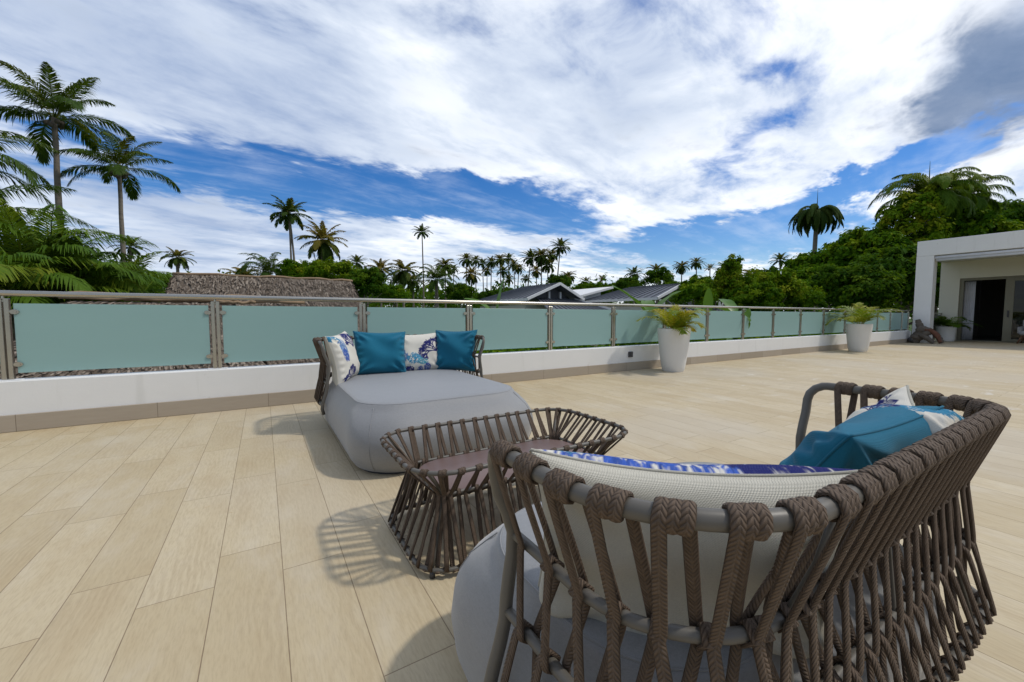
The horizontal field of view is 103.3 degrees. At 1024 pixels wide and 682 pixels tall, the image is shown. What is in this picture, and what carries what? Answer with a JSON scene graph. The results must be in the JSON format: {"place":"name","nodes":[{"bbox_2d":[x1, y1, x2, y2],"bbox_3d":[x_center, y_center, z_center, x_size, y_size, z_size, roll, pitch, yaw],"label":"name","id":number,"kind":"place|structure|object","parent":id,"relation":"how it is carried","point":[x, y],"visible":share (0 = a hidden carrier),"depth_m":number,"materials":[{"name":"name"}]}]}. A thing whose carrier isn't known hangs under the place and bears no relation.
{"place":"outdoors","nodes":[
{"label":"outdoors","id":0,"kind":"place"},
{"bbox_2d":[13,318,935,339],"bbox_3d":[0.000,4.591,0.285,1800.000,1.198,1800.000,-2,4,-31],"label":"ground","id":1,"kind":"structure","parent":0,"point":[910,326],"depth_m":139.16,"materials":[{"name":"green plant"}]},
{"bbox_2d":[0,130,61,211],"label":"palm tree","id":2,"kind":"object","parent":1,"relation":"on","point":[29,174],"visible":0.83,"depth_m":16.08,"materials":[{"name":"green plant"}]},
{"bbox_2d":[0,184,98,244],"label":"palm tree","id":3,"kind":"object","parent":1,"relation":"on","point":[49,189],"visible":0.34,"depth_m":11.41,"materials":[{"name":"green plant"}]},
{"bbox_2d":[0,60,136,227],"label":"palm tree","id":4,"kind":"object","parent":1,"relation":"on","point":[63,102],"visible":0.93,"depth_m":19.77,"materials":[{"name":"green plant"}]},
{"bbox_2d":[0,198,171,340],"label":"areca palm","id":5,"kind":"object","parent":1,"relation":"on","point":[59,260],"visible":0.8,"depth_m":9.11,"materials":[{"name":"green plant"}]},
{"bbox_2d":[12,247,169,324],"bbox_3d":[-12.251,0.601,11.371,6.009,6.614,5.363,1,4,22],"label":"areca palm","id":6,"kind":"object","parent":1,"relation":"on","point":[152,284],"visible":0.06,"depth_m":11.75,"materials":[{"name":"green plant"}]},
{"bbox_2d":[53,118,180,262],"bbox_3d":[-20.314,-3.678,21.098,4.841,13.941,4.725,-2,4,-31],"label":"palm tree","id":7,"kind":"object","parent":1,"relation":"on","point":[118,171],"visible":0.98,"depth_m":20.75,"materials":[{"name":"green plant"}]},
{"bbox_2d":[106,235,148,270],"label":"palm tree","id":8,"kind":"object","parent":1,"relation":"on","point":[131,251],"visible":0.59,"depth_m":60.89,"materials":[{"name":"green plant"}]},
{"bbox_2d":[0,291,304,378],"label":"thatched hut","id":9,"kind":"object","parent":1,"relation":"on","point":[139,369],"visible":0.07,"depth_m":5.33,"materials":[{"name":"grey wicker"}]},
{"bbox_2d":[159,247,196,271],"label":"palm tree","id":10,"kind":"object","parent":1,"relation":"on","point":[178,262],"visible":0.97,"depth_m":61.10,"materials":[{"name":"green plant"}]},
{"bbox_2d":[222,265,260,274],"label":"palm tree","id":11,"kind":"object","parent":1,"relation":"on","point":[243,273],"visible":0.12,"depth_m":37.14,"materials":[{"name":"green plant"}]},
{"bbox_2d":[160,272,366,364],"bbox_3d":[-5.334,1.398,9.154,4.250,5.675,4.434,-2,4,-31],"label":"thatched hut","id":12,"kind":"object","parent":1,"relation":"on","point":[214,284],"visible":0.21,"depth_m":8.46,"materials":[{"name":"grey wicker"}]},
{"bbox_2d":[236,252,294,275],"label":"palm tree","id":13,"kind":"object","parent":1,"relation":"on","point":[267,267],"visible":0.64,"depth_m":33.17,"materials":[{"name":"green plant"}]},
{"bbox_2d":[262,195,312,262],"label":"palm tree","id":14,"kind":"object","parent":1,"relation":"on","point":[287,217],"visible":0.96,"depth_m":51.06,"materials":[{"name":"green plant"}]},
{"bbox_2d":[274,258,310,276],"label":"broadleaf tree","id":15,"kind":"object","parent":1,"relation":"on","point":[287,267],"visible":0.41,"depth_m":31.61,"materials":[{"name":"green plant"}]},
{"bbox_2d":[294,220,347,260],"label":"palm tree","id":16,"kind":"object","parent":1,"relation":"on","point":[324,245],"visible":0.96,"depth_m":46.77,"materials":[{"name":"green plant"}]},
{"bbox_2d":[296,256,358,278],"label":"broadleaf tree","id":17,"kind":"object","parent":1,"relation":"on","point":[328,268],"visible":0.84,"depth_m":29.74,"materials":[{"name":"green plant"}]},
{"bbox_2d":[347,254,366,291],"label":"palm tree","id":18,"kind":"object","parent":1,"relation":"on","point":[356,258],"visible":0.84,"depth_m":82.77,"materials":[{"name":"green plant"}]},
{"bbox_2d":[343,266,388,309],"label":"broadleaf tree","id":19,"kind":"object","parent":1,"relation":"on","point":[367,282],"visible":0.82,"depth_m":29.15,"materials":[{"name":"green plant"}]},
{"bbox_2d":[366,258,393,306],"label":"palm tree","id":20,"kind":"object","parent":1,"relation":"on","point":[380,264],"visible":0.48,"depth_m":68.85,"materials":[{"name":"green plant"}]},
{"bbox_2d":[376,284,410,306],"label":"broadleaf tree","id":21,"kind":"object","parent":1,"relation":"on","point":[397,291],"visible":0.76,"depth_m":35.17,"materials":[{"name":"green plant"}]},
{"bbox_2d":[384,259,424,307],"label":"palm tree","id":22,"kind":"object","parent":1,"relation":"on","point":[401,276],"visible":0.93,"depth_m":56.84,"materials":[{"name":"green plant"}]},
{"bbox_2d":[406,275,425,307],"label":"palm tree","id":23,"kind":"object","parent":1,"relation":"on","point":[412,285],"visible":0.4,"depth_m":71.17,"materials":[{"name":"green plant"}]},
{"bbox_2d":[411,223,432,307],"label":"palm tree","id":24,"kind":"object","parent":1,"relation":"on","point":[423,232],"visible":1,"depth_m":86.81,"materials":[{"name":"green plant"}]},
{"bbox_2d":[411,264,459,307],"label":"palm tree","id":25,"kind":"object","parent":1,"relation":"on","point":[436,273],"visible":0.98,"depth_m":39.26,"materials":[{"name":"green plant"}]},
{"bbox_2d":[434,258,455,307],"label":"palm tree","id":26,"kind":"object","parent":1,"relation":"on","point":[443,262],"visible":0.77,"depth_m":76.84,"materials":[{"name":"green plant"}]},
{"bbox_2d":[443,282,476,307],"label":"broadleaf tree","id":27,"kind":"object","parent":1,"relation":"on","point":[462,291],"visible":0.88,"depth_m":42.88,"materials":[{"name":"green plant"}]},
{"bbox_2d":[456,253,474,284],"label":"palm tree","id":28,"kind":"object","parent":1,"relation":"on","point":[467,261],"visible":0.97,"depth_m":93.60,"materials":[{"name":"green plant"}]},
{"bbox_2d":[458,265,483,329],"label":"palm tree","id":29,"kind":"object","parent":1,"relation":"on","point":[471,277],"visible":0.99,"depth_m":79.05,"materials":[{"name":"green plant"}]},
{"bbox_2d":[475,258,487,290],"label":"palm tree","id":30,"kind":"object","parent":1,"relation":"on","point":[481,261],"visible":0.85,"depth_m":110.71,"materials":[{"name":"green plant"}]},
{"bbox_2d":[464,277,504,308],"bbox_3d":[-0.584,0.944,11.786,1.309,5.858,1.165,-1,4,-23],"label":"banana plant","id":31,"kind":"object","parent":1,"relation":"on","point":[498,298],"visible":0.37,"depth_m":12.13,"materials":[{"name":"green plant"}]},
{"bbox_2d":[473,288,506,305],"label":"broadleaf tree","id":32,"kind":"object","parent":1,"relation":"on","point":[486,293],"visible":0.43,"depth_m":49.20,"materials":[{"name":"green plant"}]},
{"bbox_2d":[483,256,498,304],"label":"palm tree","id":33,"kind":"object","parent":1,"relation":"on","point":[491,265],"visible":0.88,"depth_m":106.55,"materials":[{"name":"green plant"}]},
{"bbox_2d":[491,254,507,285],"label":"palm tree","id":34,"kind":"object","parent":1,"relation":"on","point":[499,261],"visible":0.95,"depth_m":102.34,"materials":[{"name":"green plant"}]},
{"bbox_2d":[494,265,513,289],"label":"palm tree","id":35,"kind":"object","parent":1,"relation":"on","point":[502,269],"visible":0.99,"depth_m":94.69,"materials":[{"name":"green plant"}]},
{"bbox_2d":[508,259,520,288],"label":"palm tree","id":36,"kind":"object","parent":1,"relation":"on","point":[512,264],"visible":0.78,"depth_m":110.77,"materials":[{"name":"green plant"}]},
{"bbox_2d":[512,264,526,286],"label":"palm tree","id":37,"kind":"object","parent":1,"relation":"on","point":[517,269],"visible":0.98,"depth_m":104.67,"materials":[{"name":"green plant"}]},
{"bbox_2d":[518,248,537,285],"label":"palm tree","id":38,"kind":"object","parent":1,"relation":"on","point":[529,260],"visible":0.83,"depth_m":90.44,"materials":[{"name":"green plant"}]},
{"bbox_2d":[528,265,544,284],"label":"palm tree","id":39,"kind":"object","parent":1,"relation":"on","point":[536,272],"visible":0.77,"depth_m":103.62,"materials":[{"name":"green plant"}]},
{"bbox_2d":[529,248,550,283],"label":"palm tree","id":40,"kind":"object","parent":1,"relation":"on","point":[541,255],"visible":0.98,"depth_m":88.62,"materials":[{"name":"green plant"}]},
{"bbox_2d":[479,282,610,348],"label":"house","id":41,"kind":"structure","parent":1,"relation":"on","point":[556,292],"depth_m":24.36,"materials":[{"name":"paint"}]},
{"bbox_2d":[152,267,937,331],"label":"wood","id":42,"kind":"object","parent":1,"relation":"on","point":[427,295],"visible":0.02,"depth_m":99.02,"materials":[{"name":"green plant"}]},
{"bbox_2d":[537,259,556,283],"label":"palm tree","id":43,"kind":"object","parent":1,"relation":"on","point":[547,268],"visible":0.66,"depth_m":90.52,"materials":[{"name":"green plant"}]},
{"bbox_2d":[544,249,561,273],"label":"palm tree","id":44,"kind":"object","parent":1,"relation":"on","point":[553,255],"visible":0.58,"depth_m":98.36,"materials":[{"name":"green plant"}]},
{"bbox_2d":[546,274,571,288],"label":"broadleaf tree","id":45,"kind":"object","parent":1,"relation":"on","point":[563,279],"visible":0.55,"depth_m":60.61,"materials":[{"name":"green plant"}]},
{"bbox_2d":[547,238,571,274],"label":"palm tree","id":46,"kind":"object","parent":1,"relation":"on","point":[561,249],"visible":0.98,"depth_m":86.79,"materials":[{"name":"green plant"}]},
{"bbox_2d":[560,271,577,282],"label":"palm tree","id":47,"kind":"object","parent":1,"relation":"on","point":[569,274],"visible":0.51,"depth_m":88.77,"materials":[{"name":"green plant"}]},
{"bbox_2d":[571,281,609,294],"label":"broadleaf tree","id":48,"kind":"object","parent":1,"relation":"on","point":[584,285],"visible":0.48,"depth_m":64.63,"materials":[{"name":"green plant"}]},
{"bbox_2d":[612,276,642,303],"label":"broadleaf tree","id":49,"kind":"object","parent":1,"relation":"on","point":[624,283],"visible":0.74,"depth_m":62.67,"materials":[{"name":"green plant"}]},
{"bbox_2d":[625,266,645,303],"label":"palm tree","id":50,"kind":"object","parent":1,"relation":"on","point":[632,272],"visible":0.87,"depth_m":86.80,"materials":[{"name":"green plant"}]},
{"bbox_2d":[612,285,682,343],"bbox_3d":[3.120,1.395,9.201,1.136,5.278,1.591,3,5,44],"label":"banana plant","id":51,"kind":"object","parent":1,"relation":"on","point":[661,302],"visible":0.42,"depth_m":9.22,"materials":[{"name":"green plant"}]},
{"bbox_2d":[584,283,723,346],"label":"house","id":52,"kind":"structure","parent":1,"relation":"on","point":[653,292],"depth_m":24.89,"materials":[{"name":"paint"}]},
{"bbox_2d":[639,267,675,302],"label":"broadleaf tree","id":53,"kind":"object","parent":1,"relation":"on","point":[661,275],"visible":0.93,"depth_m":58.47,"materials":[{"name":"green plant"}]},
{"bbox_2d":[476,330,885,353],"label":"undergrowth","id":54,"kind":"object","parent":1,"relation":"on","point":[562,347],"depth_m":9.14,"materials":[{"name":"green plant"}]},
{"bbox_2d":[672,261,691,280],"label":"palm tree","id":55,"kind":"object","parent":1,"relation":"on","point":[681,270],"visible":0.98,"depth_m":90.84,"materials":[{"name":"green plant"}]},
{"bbox_2d":[666,280,718,310],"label":"broadleaf tree","id":56,"kind":"object","parent":1,"relation":"on","point":[696,293],"visible":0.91,"depth_m":15.95,"materials":[{"name":"green plant"}]},
{"bbox_2d":[688,257,705,273],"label":"palm tree","id":57,"kind":"object","parent":1,"relation":"on","point":[695,264],"visible":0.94,"depth_m":90.65,"materials":[{"name":"green plant"}]},
{"bbox_2d":[688,274,711,284],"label":"broadleaf tree","id":58,"kind":"object","parent":1,"relation":"on","point":[694,277],"visible":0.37,"depth_m":50.75,"materials":[{"name":"green plant"}]},
{"bbox_2d":[688,288,714,310],"bbox_3d":[5.994,1.101,12.616,0.323,5.441,1.530,-1,4,-17],"label":"banana plant","id":59,"kind":"object","parent":1,"relation":"on","point":[708,299],"visible":0.28,"depth_m":12.39,"materials":[{"name":"green plant"}]},
{"bbox_2d":[691,275,743,310],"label":"broadleaf tree","id":60,"kind":"object","parent":1,"relation":"on","point":[715,286],"visible":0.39,"depth_m":18.38,"materials":[{"name":"green plant"}]},
{"bbox_2d":[703,299,750,339],"bbox_3d":[5.464,1.447,10.180,1.038,5.052,1.188,3,5,44],"label":"banana plant","id":61,"kind":"object","parent":1,"relation":"on","point":[728,302],"visible":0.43,"depth_m":10.09,"materials":[{"name":"green plant"}]},
{"bbox_2d":[714,254,762,306],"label":"broadleaf tree","id":62,"kind":"object","parent":1,"relation":"on","point":[732,267],"visible":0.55,"depth_m":18.04,"materials":[{"name":"green plant"}]},
{"bbox_2d":[724,280,784,311],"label":"broadleaf tree","id":63,"kind":"object","parent":1,"relation":"on","point":[767,294],"visible":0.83,"depth_m":16.75,"materials":[{"name":"green plant"}]},
{"bbox_2d":[743,266,779,284],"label":"broadleaf tree","id":64,"kind":"object","parent":1,"relation":"on","point":[774,269],"visible":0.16,"depth_m":44.58,"materials":[{"name":"green plant"}]},
{"bbox_2d":[767,252,787,269],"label":"palm tree","id":65,"kind":"object","parent":1,"relation":"on","point":[779,257],"visible":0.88,"depth_m":82.92,"materials":[{"name":"green plant"}]},
{"bbox_2d":[754,266,808,302],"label":"broadleaf tree","id":66,"kind":"object","parent":1,"relation":"on","point":[784,280],"visible":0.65,"depth_m":18.66,"materials":[{"name":"green plant"}]},
{"bbox_2d":[764,279,828,311],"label":"broadleaf tree","id":67,"kind":"object","parent":1,"relation":"on","point":[810,298],"visible":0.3,"depth_m":19.50,"materials":[{"name":"green plant"}]},
{"bbox_2d":[788,263,837,311],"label":"broadleaf tree","id":68,"kind":"object","parent":1,"relation":"on","point":[807,273],"visible":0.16,"depth_m":23.11,"materials":[{"name":"green plant"}]},
{"bbox_2d":[788,194,844,311],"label":"palm tree","id":69,"kind":"object","parent":1,"relation":"on","point":[815,217],"visible":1,"depth_m":40.47,"materials":[{"name":"green plant"}]},
{"bbox_2d":[782,247,862,311],"bbox_3d":[21.745,-1.919,28.223,5.116,9.744,5.197,-2,4,-31],"label":"broadleaf tree","id":70,"kind":"object","parent":1,"relation":"on","point":[800,262],"visible":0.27,"depth_m":27.77,"materials":[{"name":"green plant"}]},
{"bbox_2d":[810,262,908,311],"bbox_3d":[17.665,-0.330,21.077,4.157,7.454,4.227,-2,4,-31],"label":"broadleaf tree","id":71,"kind":"object","parent":1,"relation":"on","point":[865,285],"visible":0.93,"depth_m":19.89,"materials":[{"name":"green plant"}]},
{"bbox_2d":[807,225,915,266],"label":"broadleaf tree","id":72,"kind":"object","parent":1,"relation":"on","point":[852,243],"visible":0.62,"depth_m":25.54,"materials":[{"name":"green plant"}]},
{"bbox_2d":[845,238,942,330],"bbox_3d":[21.438,-1.128,22.648,5.359,8.854,5.914,-2,4,-31],"label":"broadleaf tree","id":73,"kind":"object","parent":1,"relation":"on","point":[901,259],"visible":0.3,"depth_m":21.41,"materials":[{"name":"green plant"}]},
{"bbox_2d":[887,290,939,339],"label":"broadleaf tree","id":74,"kind":"object","parent":1,"relation":"on","point":[905,300],"visible":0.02,"depth_m":24.37,"materials":[{"name":"green plant"}]},
{"bbox_2d":[872,184,955,330],"bbox_3d":[25.762,-3.386,26.738,5.312,12.851,4.847,-2,4,-31],"label":"broadleaf tree","id":75,"kind":"object","parent":1,"relation":"on","point":[917,206],"visible":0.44,"depth_m":25.18,"materials":[{"name":"green plant"}]},
{"bbox_2d":[867,166,992,333],"bbox_3d":[27.188,-4.388,26.901,5.723,14.666,5.714,-2,4,-31],"label":"palm tree","id":76,"kind":"object","parent":1,"relation":"on","point":[917,183],"visible":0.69,"depth_m":25.55,"materials":[{"name":"green plant"}]},
{"bbox_2d":[904,205,1023,237],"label":"broadleaf tree","id":77,"kind":"object","parent":1,"relation":"on","point":[981,222],"visible":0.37,"depth_m":27.64,"materials":[{"name":"green plant"}]},
{"bbox_2d":[945,172,1016,237],"bbox_3d":[31.251,-4.385,28.765,5.518,14.410,5.314,-2,4,-31],"label":"palm tree","id":78,"kind":"object","parent":1,"relation":"on","point":[982,198],"visible":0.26,"depth_m":27.14,"materials":[{"name":"green plant"}]},
{"bbox_2d":[975,198,1023,227],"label":"broadleaf tree","id":79,"kind":"object","parent":1,"relation":"on","point":[1015,209],"visible":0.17,"depth_m":30.16,"materials":[{"name":"green plant"}]},
{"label":"terrace base","id":80,"kind":"structure","parent":1,"relation":"on","visible":0},
{"bbox_2d":[0,331,910,432],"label":"parapet wall","id":81,"kind":"structure","parent":80,"relation":"on","point":[26,404],"depth_m":4.34,"materials":[{"name":"paint"}]},
{"bbox_2d":[0,290,909,380],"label":"railing","id":82,"kind":"object","parent":81,"relation":"on","point":[59,337],"visible":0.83,"depth_m":4.58,"materials":[{"name":"glass"}]},
{"bbox_2d":[0,340,1023,681],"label":"terrace floor","id":83,"kind":"structure","parent":0,"point":[256,544],"depth_m":1.97,"materials":[{"name":"beige tile"}]},
{"bbox_2d":[312,334,532,473],"bbox_3d":[-0.782,0.381,3.545,1.587,0.799,1.951,-2,4,-31],"label":"daybed","id":84,"kind":"object","parent":83,"relation":"on","point":[364,413],"visible":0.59,"depth_m":2.86,"materials":[{"name":"fabric"}]},
{"bbox_2d":[325,331,359,385],"bbox_3d":[-1.514,0.149,3.641,0.192,0.462,0.488,0,4,-3],"label":"cushion","id":85,"kind":"object","parent":84,"relation":"on","point":[343,357],"visible":0.98,"depth_m":3.48,"materials":[{"name":"fabric"}]},
{"bbox_2d":[353,331,405,374],"bbox_3d":[-1.297,0.122,3.999,0.518,0.447,0.229,-2,4,-26],"label":"cushion","id":86,"kind":"object","parent":84,"relation":"on","point":[380,352],"visible":0.92,"depth_m":3.93,"materials":[{"name":"blue fabric"}]},
{"bbox_2d":[404,332,437,370],"bbox_3d":[-0.982,0.127,4.263,0.490,0.425,0.208,-2,4,-31],"label":"cushion","id":87,"kind":"object","parent":84,"relation":"on","point":[420,351],"visible":0.77,"depth_m":4.21,"materials":[{"name":"fabric"}]},
{"bbox_2d":[436,330,476,371],"bbox_3d":[-0.606,0.105,4.335,0.469,0.451,0.220,0,4,7],"label":"cushion","id":88,"kind":"object","parent":84,"relation":"on","point":[455,349],"visible":0.92,"depth_m":4.26,"materials":[{"name":"blue fabric"}]},
{"bbox_2d":[380,407,627,578],"bbox_3d":[-0.018,0.659,2.016,1.160,0.435,0.685,-2,4,-31],"label":"coffee table","id":89,"kind":"object","parent":83,"relation":"on","point":[446,479],"visible":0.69,"depth_m":1.84,"materials":[{"name":"wicker"}]},
{"bbox_2d":[637,305,709,371],"bbox_3d":[2.939,-0.064,7.366,1.146,1.215,1.384,2,4,31],"label":"planter","id":90,"kind":"object","parent":83,"relation":"on","point":[673,340],"visible":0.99,"depth_m":7.16,"materials":[{"name":"ceramic"}]},
{"bbox_2d":[451,381,1010,681],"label":"daybed","id":91,"kind":"object","parent":83,"relation":"on","point":[886,615],"visible":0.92,"depth_m":0.68,"materials":[{"name":"wicker"}]},
{"bbox_2d":[529,448,857,658],"bbox_3d":[0.321,0.392,0.793,0.567,0.382,0.244,1,4,11],"label":"cushion","id":92,"kind":"object","parent":91,"relation":"on","point":[718,485],"visible":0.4,"depth_m":0.70,"materials":[{"name":"fabric"}]},
{"bbox_2d":[779,405,944,527],"bbox_3d":[0.874,0.364,1.069,0.494,0.387,0.282,-2,4,-25],"label":"cushion","id":93,"kind":"object","parent":91,"relation":"on","point":[864,439],"visible":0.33,"depth_m":0.92,"materials":[{"name":"blue fabric"}]},
{"bbox_2d":[875,385,914,405],"bbox_3d":[1.043,0.326,1.173,0.210,0.389,0.415,2,4,23],"label":"cushion","id":94,"kind":"object","parent":91,"relation":"on","point":[901,396],"visible":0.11,"depth_m":1.17,"materials":[{"name":"fabric"}]},
{"bbox_2d":[844,404,963,433],"bbox_3d":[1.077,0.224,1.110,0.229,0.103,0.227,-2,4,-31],"label":"cushion","id":95,"kind":"object","parent":91,"relation":"on","point":[938,420],"visible":0.31,"depth_m":1.03,"materials":[{"name":"fabric"}]},
{"bbox_2d":[826,302,901,351],"bbox_3d":[9.812,-0.411,11.477,1.774,1.398,1.790,-2,4,-31],"label":"planter","id":96,"kind":"object","parent":83,"relation":"on","point":[858,337],"visible":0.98,"depth_m":11.25,"materials":[{"name":"ceramic"}]},
{"bbox_2d":[907,319,943,343],"bbox_3d":[15.023,-0.344,14.767,0.423,0.909,1.004,-1,4,-18],"label":"driftwood sculpture","id":97,"kind":"object","parent":83,"relation":"on","point":[920,333],"visible":1,"depth_m":14.72,"materials":[{"name":"wood"}]},
{"bbox_2d":[934,316,979,340],"bbox_3d":[17.334,-0.504,16.059,1.549,1.015,1.730,1,4,20],"label":"planter","id":98,"kind":"object","parent":83,"relation":"on","point":[947,331],"visible":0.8,"depth_m":15.91,"materials":[{"name":"ceramic"}]},
{"bbox_2d":[912,230,1023,342],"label":"villa","id":99,"kind":"object","parent":83,"relation":"on","point":[992,265],"visible":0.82,"depth_m":15.26,"materials":[{"name":"beige paint"}]},
{"bbox_2d":[961,281,975,339],"bbox_3d":[18.415,-1.225,16.342,0.076,2.340,0.300,-2,4,-31],"label":"curtain","id":100,"kind":"object","parent":99,"relation":"hanging from","point":[969,301],"visible":0.94,"depth_m":16.33,"materials":[{"name":"white fabric"}]},
{"bbox_2d":[1002,278,1023,341],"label":"sliding door","id":101,"kind":"structure","parent":99,"relation":"in","point":[1013,317],"depth_m":15.20,"materials":[{"name":"clear metal"}]},
{"bbox_2d":[0,0,1023,317],"label":"sky","id":102,"kind":"structure","parent":0,"point":[633,133],"materials":[{"name":"blue"}]},
{"bbox_2d":[573,287,613,347],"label":"house","id":103,"kind":"structure","parent":0,"point":[589,293],"depth_m":28.66,"materials":[{"name":"white paint"}]},
{"bbox_2d":[1016,320,1023,343],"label":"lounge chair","id":104,"kind":"object","parent":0,"point":[1020,330],"visible":0.98,"depth_m":14.62,"materials":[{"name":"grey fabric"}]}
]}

